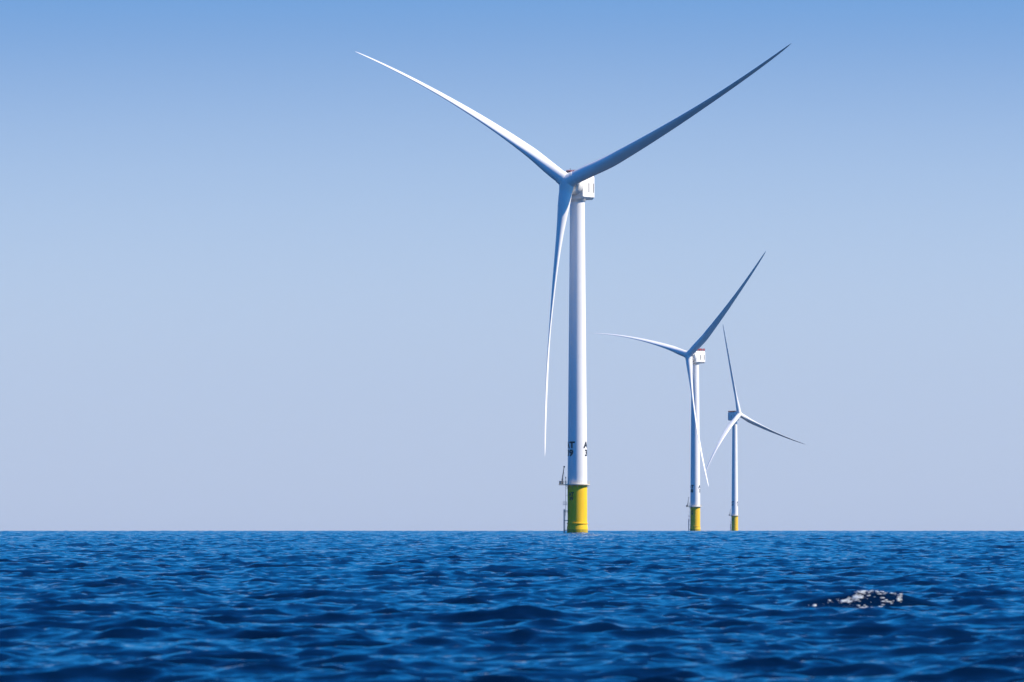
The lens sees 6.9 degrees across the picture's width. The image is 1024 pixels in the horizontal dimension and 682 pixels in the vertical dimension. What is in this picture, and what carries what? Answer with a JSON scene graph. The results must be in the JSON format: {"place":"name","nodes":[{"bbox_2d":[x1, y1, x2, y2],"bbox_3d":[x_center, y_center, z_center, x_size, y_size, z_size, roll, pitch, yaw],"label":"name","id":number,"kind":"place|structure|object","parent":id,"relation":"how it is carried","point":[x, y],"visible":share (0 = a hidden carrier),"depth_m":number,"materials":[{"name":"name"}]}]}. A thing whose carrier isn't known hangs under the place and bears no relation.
{"place":"outdoors","nodes":[
{"label":"outdoors","id":0,"kind":"place"},
{"bbox_2d":[0,530,1023,681],"bbox_3d":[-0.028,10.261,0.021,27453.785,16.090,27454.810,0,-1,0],"label":"sea","id":1,"kind":"structure","parent":0,"point":[399,606],"depth_m":287.66,"materials":[{"name":"blue liquid"}]},
{"bbox_2d":[357,44,789,532],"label":"wind turbine","id":2,"kind":"object","parent":1,"relation":"in","point":[576,189],"visible":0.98,"depth_m":3037.33,"materials":[{"name":"white metal"}]},
{"bbox_2d":[596,251,765,530],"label":"wind turbine","id":3,"kind":"object","parent":1,"relation":"in","point":[694,355],"visible":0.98,"depth_m":6041.43,"materials":[{"name":"white metal"}]},
{"bbox_2d":[704,326,803,530],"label":"wind turbine","id":4,"kind":"object","parent":1,"relation":"in","point":[734,416],"visible":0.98,"depth_m":9115.94,"materials":[{"name":"white metal"}]},
{"bbox_2d":[813,590,901,607],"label":"sea foam","id":5,"kind":"object","parent":1,"relation":"on","point":[863,591],"visible":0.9,"depth_m":297.06,"materials":[{"name":"white"}]},
{"bbox_2d":[0,0,1023,530],"label":"sky","id":6,"kind":"structure","parent":0,"point":[257,273],"materials":[{"name":"blue"}]}
]}

